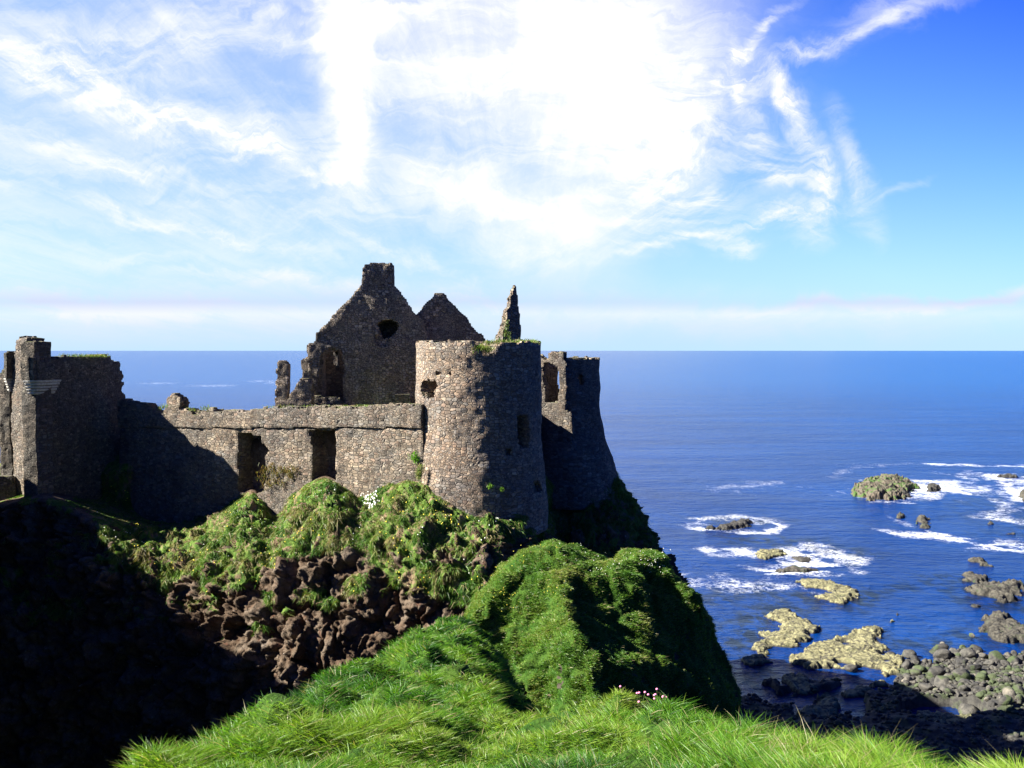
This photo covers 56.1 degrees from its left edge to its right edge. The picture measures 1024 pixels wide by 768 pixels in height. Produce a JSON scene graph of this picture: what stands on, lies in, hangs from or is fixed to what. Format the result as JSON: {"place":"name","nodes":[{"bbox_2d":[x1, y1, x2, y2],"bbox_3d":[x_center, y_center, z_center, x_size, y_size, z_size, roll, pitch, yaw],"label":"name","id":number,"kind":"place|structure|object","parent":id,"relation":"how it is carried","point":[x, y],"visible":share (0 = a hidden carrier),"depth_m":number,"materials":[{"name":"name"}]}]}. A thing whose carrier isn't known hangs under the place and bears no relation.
{"place":"outdoors","nodes":[
{"label":"outdoors","id":0,"kind":"place"},
{"bbox_2d":[0,573,4,589],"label":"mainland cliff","id":1,"kind":"structure","parent":0,"point":[1,583],"depth_m":79.02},
{"bbox_2d":[0,403,690,767],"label":"castle rock","id":2,"kind":"object","parent":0,"point":[104,689],"visible":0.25,"depth_m":74.24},
{"bbox_2d":[0,475,16,500],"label":"wall","id":3,"kind":"structure","parent":2,"relation":"on","point":[8,489],"depth_m":83.97,"materials":[{"name":"stone"}]},
{"bbox_2d":[0,336,125,499],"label":"gatehouse","id":4,"kind":"object","parent":2,"relation":"on","point":[59,431],"visible":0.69,"depth_m":85.01,"materials":[{"name":"stone"}]},
{"bbox_2d":[58,353,110,357],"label":"wall top grass","id":5,"kind":"structure","parent":4,"relation":"on","point":[82,355],"depth_m":87.70,"materials":[{"name":"green plant"}]},
{"bbox_2d":[117,393,424,522],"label":"curtain wall","id":6,"kind":"structure","parent":2,"relation":"on","point":[188,465],"depth_m":84.05,"materials":[{"name":"stone"}]},
{"bbox_2d":[158,404,210,411],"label":"wall top grass","id":7,"kind":"structure","parent":6,"relation":"on","point":[191,409],"depth_m":86.57,"materials":[{"name":"green plant"}]},
{"bbox_2d":[255,462,299,490],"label":"wall plant","id":8,"kind":"object","parent":6,"relation":"attached to","point":[279,470],"depth_m":81.87,"materials":[{"name":"green plant"}]},
{"bbox_2d":[266,403,388,407],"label":"wall top grass","id":9,"kind":"structure","parent":6,"relation":"on","point":[313,405],"depth_m":80.64,"materials":[{"name":"green plant"}]},
{"bbox_2d":[408,450,419,465],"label":"wall plant","id":10,"kind":"object","parent":6,"relation":"attached to","point":[414,457],"depth_m":75.42,"materials":[{"name":"green plant"}]},
{"bbox_2d":[415,463,424,482],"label":"wall plant","id":11,"kind":"object","parent":6,"relation":"attached to","point":[418,473],"depth_m":74.63,"materials":[{"name":"green plant"}]},
{"bbox_2d":[275,360,290,405],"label":"stone pier","id":12,"kind":"structure","parent":2,"relation":"on","point":[282,383],"depth_m":84.56,"materials":[{"name":"grey stone"}]},
{"bbox_2d":[104,486,482,592],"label":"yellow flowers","id":13,"kind":"object","parent":2,"relation":"on","point":[322,534],"visible":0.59,"depth_m":72.35,"materials":[{"name":"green plant"}]},
{"bbox_2d":[277,376,314,405],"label":"rubble heap","id":14,"kind":"object","parent":2,"relation":"on","point":[302,393],"visible":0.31,"depth_m":84.10,"materials":[{"name":"grey stone"}]},
{"bbox_2d":[104,489,496,579],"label":"white flowers","id":15,"kind":"object","parent":2,"relation":"on","point":[353,533],"visible":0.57,"depth_m":72.49,"materials":[{"name":"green plant"}]},
{"bbox_2d":[301,357,307,377],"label":"broken pier","id":16,"kind":"structure","parent":2,"relation":"on","point":[304,364],"depth_m":88.47,"materials":[{"name":"grey stone"}]},
{"bbox_2d":[304,369,311,378],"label":"door jamb","id":17,"kind":"object","parent":2,"relation":"on","point":[307,372],"depth_m":85.06,"materials":[{"name":"stone"}]},
{"bbox_2d":[0,470,670,641],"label":"cliff grass","id":18,"kind":"structure","parent":2,"relation":"on","point":[306,491],"depth_m":75.80,"materials":[{"name":"green plant"}]},
{"bbox_2d":[360,490,379,508],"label":"white flowers","id":19,"kind":"object","parent":2,"relation":"on","point":[373,498],"visible":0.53,"depth_m":76.01,"materials":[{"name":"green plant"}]},
{"bbox_2d":[306,263,484,405],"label":"gabled house ruin","id":20,"kind":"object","parent":2,"relation":"on","point":[361,349],"visible":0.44,"depth_m":86.76,"materials":[{"name":"stone"}]},
{"bbox_2d":[415,339,547,534],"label":"round tower","id":21,"kind":"structure","parent":2,"relation":"on","point":[482,420],"depth_m":73.75,"materials":[{"name":"stone"}]},
{"bbox_2d":[470,341,495,355],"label":"wall top grass","id":22,"kind":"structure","parent":21,"relation":"on","point":[485,349],"depth_m":73.39,"materials":[{"name":"green plant"}]},
{"bbox_2d":[495,285,520,340],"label":"wall fragment","id":23,"kind":"object","parent":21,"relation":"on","point":[511,314],"depth_m":87.70,"materials":[{"name":"stone"}]},
{"bbox_2d":[502,319,510,338],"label":"wall plant","id":24,"kind":"object","parent":23,"relation":"attached to","point":[507,329],"depth_m":86.75,"materials":[{"name":"green plant"}]},
{"bbox_2d":[482,336,540,343],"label":"wall top grass","id":25,"kind":"structure","parent":21,"relation":"on","point":[516,340],"depth_m":74.25,"materials":[{"name":"green plant"}]},
{"bbox_2d":[541,351,617,509],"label":"ruined flanking tower","id":26,"kind":"structure","parent":2,"relation":"on","point":[580,470],"depth_m":94.51,"materials":[{"name":"stone"}]},
{"bbox_2d":[138,618,741,767],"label":"headland","id":27,"kind":"structure","parent":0,"point":[538,722],"depth_m":10.29,"materials":[{"name":"green plant"}]},
{"bbox_2d":[111,611,1023,767],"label":"headland grass","id":28,"kind":"structure","parent":27,"relation":"on","point":[717,742],"depth_m":9.03,"materials":[{"name":"green plant"}]},
{"bbox_2d":[463,538,743,723],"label":"grassy knoll","id":29,"kind":"structure","parent":27,"relation":"on","point":[618,613],"depth_m":49.39,"materials":[{"name":"green plant"}]},
{"bbox_2d":[619,685,646,704],"bbox_3d":[1.582,4.040,12.440,0.407,0.225,0.100,2,3,39],"label":"thrift plant","id":30,"kind":"object","parent":27,"relation":"on","point":[637,693],"visible":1,"depth_m":12.43,"materials":[{"name":"pink plant"}]},
{"bbox_2d":[638,688,666,709],"bbox_3d":[1.703,3.949,11.934,0.459,0.242,0.210,-1,2,-28],"label":"thrift plant","id":31,"kind":"object","parent":27,"relation":"on","point":[648,694],"visible":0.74,"depth_m":11.94,"materials":[{"name":"pink plant"}]},
{"bbox_2d":[0,351,1023,719],"bbox_3d":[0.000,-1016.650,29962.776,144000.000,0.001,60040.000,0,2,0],"label":"sea","id":32,"kind":"structure","parent":0,"point":[784,451],"depth_m":337.84,"materials":[{"name":"liquid"}]},
{"bbox_2d":[705,518,754,529],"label":"wave washed rock","id":33,"kind":"object","parent":32,"relation":"in","point":[740,523],"visible":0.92,"depth_m":226.49,"materials":[{"name":"grey stone"}]},
{"bbox_2d":[755,548,787,559],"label":"wave washed rock","id":34,"kind":"object","parent":32,"relation":"in","point":[764,554],"visible":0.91,"depth_m":196.25,"materials":[{"name":"beige stone"}]},
{"bbox_2d":[741,608,820,666],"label":"flat reef","id":35,"kind":"object","parent":32,"relation":"in","point":[794,631],"visible":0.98,"depth_m":139.65},
{"bbox_2d":[775,565,817,572],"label":"wave washed rock","id":36,"kind":"object","parent":32,"relation":"in","point":[793,568],"visible":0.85,"depth_m":182.42,"materials":[{"name":"grey stone"}]},
{"bbox_2d":[781,672,819,695],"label":"flat reef","id":37,"kind":"object","parent":32,"relation":"in","point":[794,682],"visible":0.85,"depth_m":119.85},
{"bbox_2d":[791,556,810,562],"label":"wave washed rock","id":38,"kind":"object","parent":32,"relation":"in","point":[801,559],"visible":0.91,"depth_m":191.87,"materials":[{"name":"grey stone"}]},
{"bbox_2d":[796,692,840,718],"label":"flat reef","id":39,"kind":"object","parent":32,"relation":"in","point":[827,705],"visible":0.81,"depth_m":111.23},
{"bbox_2d":[795,578,859,604],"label":"flat reef","id":40,"kind":"object","parent":32,"relation":"in","point":[841,594],"visible":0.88,"depth_m":166.68},
{"bbox_2d":[788,625,904,676],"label":"flat reef","id":41,"kind":"object","parent":32,"relation":"in","point":[862,647],"visible":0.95,"depth_m":130.62},
{"bbox_2d":[844,664,857,672],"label":"boulder","id":42,"kind":"object","parent":41,"relation":"on","point":[852,668],"visible":1,"depth_m":125.23,"materials":[{"name":"grey stone"}]},
{"bbox_2d":[840,679,888,697],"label":"flat reef","id":43,"kind":"object","parent":32,"relation":"in","point":[858,691],"visible":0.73,"depth_m":117.71},
{"bbox_2d":[850,474,919,500],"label":"skerry","id":44,"kind":"structure","parent":32,"relation":"in","point":[888,487],"depth_m":281.29,"materials":[{"name":"grey stone"}]},
{"bbox_2d":[896,512,904,518],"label":"sea rock","id":45,"kind":"object","parent":32,"relation":"in","point":[900,515],"visible":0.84,"depth_m":239.72,"materials":[{"name":"grey stone"}]},
{"bbox_2d":[902,490,910,497],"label":"skerry","id":46,"kind":"structure","parent":32,"relation":"in","point":[906,494],"depth_m":274.63,"materials":[{"name":"grey stone"}]},
{"bbox_2d":[916,514,930,523],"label":"sea rock","id":47,"kind":"object","parent":32,"relation":"in","point":[921,518],"visible":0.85,"depth_m":234.46,"materials":[{"name":"grey stone"}]},
{"bbox_2d":[919,523,930,528],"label":"sea rock","id":48,"kind":"object","parent":32,"relation":"in","point":[924,526],"visible":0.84,"depth_m":226.73,"materials":[{"name":"grey stone"}]},
{"bbox_2d":[927,483,941,491],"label":"skerry","id":49,"kind":"structure","parent":32,"relation":"in","point":[932,487],"depth_m":287.50,"materials":[{"name":"grey stone"}]},
{"bbox_2d":[916,710,970,723],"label":"flat reef","id":50,"kind":"object","parent":32,"relation":"in","point":[948,718],"visible":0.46,"depth_m":108.36},
{"bbox_2d":[962,571,987,583],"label":"sea rock","id":51,"kind":"object","parent":32,"relation":"in","point":[971,576],"visible":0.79,"depth_m":174.88,"materials":[{"name":"grey stone"}]},
{"bbox_2d":[971,604,980,607],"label":"sea rock","id":52,"kind":"object","parent":32,"relation":"in","point":[975,605],"visible":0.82,"depth_m":157.01,"materials":[{"name":"grey stone"}]},
{"bbox_2d":[968,557,993,566],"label":"sea rock","id":53,"kind":"object","parent":32,"relation":"in","point":[982,561],"visible":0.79,"depth_m":189.78,"materials":[{"name":"grey stone"}]},
{"bbox_2d":[964,578,1023,603],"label":"sea rock","id":54,"kind":"object","parent":32,"relation":"in","point":[1006,591],"visible":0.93,"depth_m":164.90,"materials":[{"name":"grey stone"}]},
{"bbox_2d":[978,610,1023,643],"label":"sea rock","id":55,"kind":"object","parent":32,"relation":"in","point":[1001,627],"visible":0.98,"depth_m":142.25,"materials":[{"name":"grey stone"}]},
{"bbox_2d":[997,473,1017,477],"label":"sea rock","id":56,"kind":"object","parent":32,"relation":"in","point":[1008,475],"visible":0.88,"depth_m":316.53,"materials":[{"name":"grey stone"}]},
{"bbox_2d":[1018,489,1023,500],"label":"sea rock","id":57,"kind":"object","parent":32,"relation":"in","point":[1021,494],"visible":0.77,"depth_m":274.07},
{"bbox_2d":[0,0,1023,350],"label":"sky","id":58,"kind":"structure","parent":0,"point":[176,175],"materials":[{"name":"blue"}]},
{"bbox_2d":[739,648,1023,767],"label":"beach","id":59,"kind":"structure","parent":0,"point":[944,700],"depth_m":104.67,"materials":[{"name":"grey stone"}]},
{"bbox_2d":[761,677,790,694],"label":"wet rock","id":60,"kind":"object","parent":59,"relation":"on","point":[777,687],"visible":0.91,"depth_m":118.61,"materials":[{"name":"black stone"}]},
{"bbox_2d":[741,647,1023,767],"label":"cobbles","id":61,"kind":"object","parent":59,"relation":"on","point":[888,718],"visible":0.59,"depth_m":104.07,"materials":[{"name":"grey stone"}]},
{"bbox_2d":[901,659,911,668],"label":"boulder","id":62,"kind":"object","parent":59,"relation":"on","point":[907,663],"visible":0.91,"depth_m":126.04,"materials":[{"name":"grey stone"}]},
{"bbox_2d":[901,676,912,681],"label":"boulder","id":63,"kind":"object","parent":59,"relation":"on","point":[908,678],"visible":0.7,"depth_m":120.42,"materials":[{"name":"grey stone"}]},
{"bbox_2d":[902,649,916,658],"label":"boulder","id":64,"kind":"object","parent":59,"relation":"on","point":[907,654],"visible":0.81,"depth_m":130.89,"materials":[{"name":"grey stone"}]},
{"bbox_2d":[910,655,918,660],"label":"boulder","id":65,"kind":"object","parent":59,"relation":"on","point":[914,657],"visible":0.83,"depth_m":127.97,"materials":[{"name":"grey stone"}]},
{"bbox_2d":[911,660,919,664],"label":"boulder","id":66,"kind":"object","parent":59,"relation":"on","point":[914,662],"visible":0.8,"depth_m":127.05,"materials":[{"name":"grey stone"}]},
{"bbox_2d":[910,668,921,675],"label":"boulder","id":67,"kind":"object","parent":59,"relation":"on","point":[915,672],"visible":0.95,"depth_m":122.04,"materials":[{"name":"green stone"}]},
{"bbox_2d":[912,665,927,672],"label":"boulder","id":68,"kind":"object","parent":59,"relation":"on","point":[922,668],"visible":0.64,"depth_m":123.43,"materials":[{"name":"green stone"}]},
{"bbox_2d":[918,683,934,691],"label":"boulder","id":69,"kind":"object","parent":59,"relation":"on","point":[924,687],"visible":0.81,"depth_m":116.08,"materials":[{"name":"grey stone"}]},
{"bbox_2d":[927,666,945,676],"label":"boulder","id":70,"kind":"object","parent":59,"relation":"on","point":[933,671],"visible":0.83,"depth_m":120.64,"materials":[{"name":"grey stone"}]},
{"bbox_2d":[933,643,948,648],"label":"boulder","id":71,"kind":"object","parent":59,"relation":"on","point":[941,646],"visible":0.69,"depth_m":133.25,"materials":[{"name":"stone"}]},
{"bbox_2d":[933,648,951,659],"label":"boulder","id":72,"kind":"object","parent":59,"relation":"on","point":[945,654],"visible":1,"depth_m":130.06,"materials":[{"name":"grey stone"}]},
{"bbox_2d":[934,675,950,687],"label":"boulder","id":73,"kind":"object","parent":59,"relation":"on","point":[939,681],"visible":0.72,"depth_m":117.64,"materials":[{"name":"grey stone"}]},
{"bbox_2d":[944,688,953,693],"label":"boulder","id":74,"kind":"object","parent":59,"relation":"on","point":[947,690],"visible":0.98,"depth_m":114.08,"materials":[{"name":"grey stone"}]},
{"bbox_2d":[944,673,954,680],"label":"boulder","id":75,"kind":"object","parent":59,"relation":"on","point":[951,677],"visible":0.55,"depth_m":118.83,"materials":[{"name":"stone"}]},
{"bbox_2d":[951,651,959,655],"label":"boulder","id":76,"kind":"object","parent":59,"relation":"on","point":[955,653],"visible":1,"depth_m":130.28,"materials":[{"name":"grey stone"}]},
{"bbox_2d":[952,668,970,679],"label":"boulder","id":77,"kind":"object","parent":59,"relation":"on","point":[964,673],"visible":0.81,"depth_m":118.49,"materials":[{"name":"grey stone"}]},
{"bbox_2d":[955,657,967,663],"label":"boulder","id":78,"kind":"object","parent":59,"relation":"on","point":[959,660],"visible":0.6,"depth_m":126.32,"materials":[{"name":"grey stone"}]},
{"bbox_2d":[958,685,968,690],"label":"boulder","id":79,"kind":"object","parent":59,"relation":"on","point":[963,688],"visible":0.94,"depth_m":113.97,"materials":[{"name":"grey stone"}]},
{"bbox_2d":[958,703,977,714],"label":"boulder","id":80,"kind":"object","parent":59,"relation":"on","point":[964,708],"visible":0.66,"depth_m":110.81,"materials":[{"name":"grey stone"}]},
{"bbox_2d":[959,648,976,657],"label":"boulder","id":81,"kind":"object","parent":59,"relation":"on","point":[967,652],"visible":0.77,"depth_m":129.41,"materials":[{"name":"grey stone"}]},
{"bbox_2d":[967,663,981,670],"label":"boulder","id":82,"kind":"object","parent":59,"relation":"on","point":[977,666],"visible":1,"depth_m":122.00,"materials":[{"name":"grey stone"}]},
{"bbox_2d":[970,644,982,652],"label":"boulder","id":83,"kind":"object","parent":59,"relation":"on","point":[975,647],"visible":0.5,"depth_m":133.66,"materials":[{"name":"grey stone"}]},
{"bbox_2d":[975,691,983,697],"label":"boulder","id":84,"kind":"object","parent":59,"relation":"on","point":[980,694],"visible":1,"depth_m":111.17,"materials":[{"name":"green stone"}]},
{"bbox_2d":[975,672,987,679],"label":"boulder","id":85,"kind":"object","parent":59,"relation":"on","point":[981,675],"visible":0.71,"depth_m":118.00,"materials":[{"name":"green stone"}]},
{"bbox_2d":[976,653,987,657],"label":"boulder","id":86,"kind":"object","parent":59,"relation":"on","point":[983,655],"visible":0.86,"depth_m":129.24,"materials":[{"name":"grey stone"}]},
{"bbox_2d":[983,660,995,665],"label":"boulder","id":87,"kind":"object","parent":59,"relation":"on","point":[988,662],"visible":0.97,"depth_m":124.06,"materials":[{"name":"grey stone"}]},
{"bbox_2d":[987,673,997,679],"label":"boulder","id":88,"kind":"object","parent":59,"relation":"on","point":[992,676],"visible":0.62,"depth_m":117.93,"materials":[{"name":"green stone"}]},
{"bbox_2d":[988,701,997,706],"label":"boulder","id":89,"kind":"object","parent":59,"relation":"on","point":[992,703],"visible":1,"depth_m":107.52,"materials":[{"name":"grey stone"}]},
{"bbox_2d":[988,650,1006,662],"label":"boulder","id":90,"kind":"object","parent":59,"relation":"on","point":[995,655],"visible":0.64,"depth_m":127.99,"materials":[{"name":"stone"}]},
{"bbox_2d":[1000,660,1009,663],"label":"boulder","id":91,"kind":"object","parent":59,"relation":"on","point":[1005,662],"visible":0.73,"depth_m":124.71,"materials":[{"name":"grey stone"}]},
{"bbox_2d":[998,695,1012,704],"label":"boulder","id":92,"kind":"object","parent":59,"relation":"on","point":[1005,700],"visible":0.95,"depth_m":107.26,"materials":[{"name":"grey stone"}]},
{"bbox_2d":[1003,675,1012,682],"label":"boulder","id":93,"kind":"object","parent":59,"relation":"on","point":[1007,679],"visible":0.98,"depth_m":114.56,"materials":[{"name":"grey stone"}]},
{"bbox_2d":[1002,686,1015,698],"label":"boulder","id":94,"kind":"object","parent":59,"relation":"on","point":[1008,690],"visible":0.82,"depth_m":110.27,"materials":[{"name":"beige stone"}]},
{"bbox_2d":[1006,706,1014,712],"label":"boulder","id":95,"kind":"object","parent":59,"relation":"on","point":[1009,709],"visible":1,"depth_m":106.01,"materials":[{"name":"grey stone"}]},
{"bbox_2d":[1011,650,1017,655],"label":"boulder","id":96,"kind":"object","parent":59,"relation":"on","point":[1014,652],"visible":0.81,"depth_m":130.54,"materials":[{"name":"grey stone"}]},
{"bbox_2d":[1007,655,1022,663],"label":"boulder","id":97,"kind":"object","parent":59,"relation":"on","point":[1013,659],"visible":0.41,"depth_m":126.73,"materials":[{"name":"stone"}]},
{"bbox_2d":[1013,685,1023,694],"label":"boulder","id":98,"kind":"object","parent":59,"relation":"on","point":[1018,688],"visible":0.8,"depth_m":111.60,"materials":[{"name":"green stone"}]},
{"bbox_2d":[1015,694,1022,701],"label":"boulder","id":99,"kind":"object","parent":59,"relation":"on","point":[1018,696],"visible":0.91,"depth_m":108.91,"materials":[{"name":"grey stone"}]}
]}

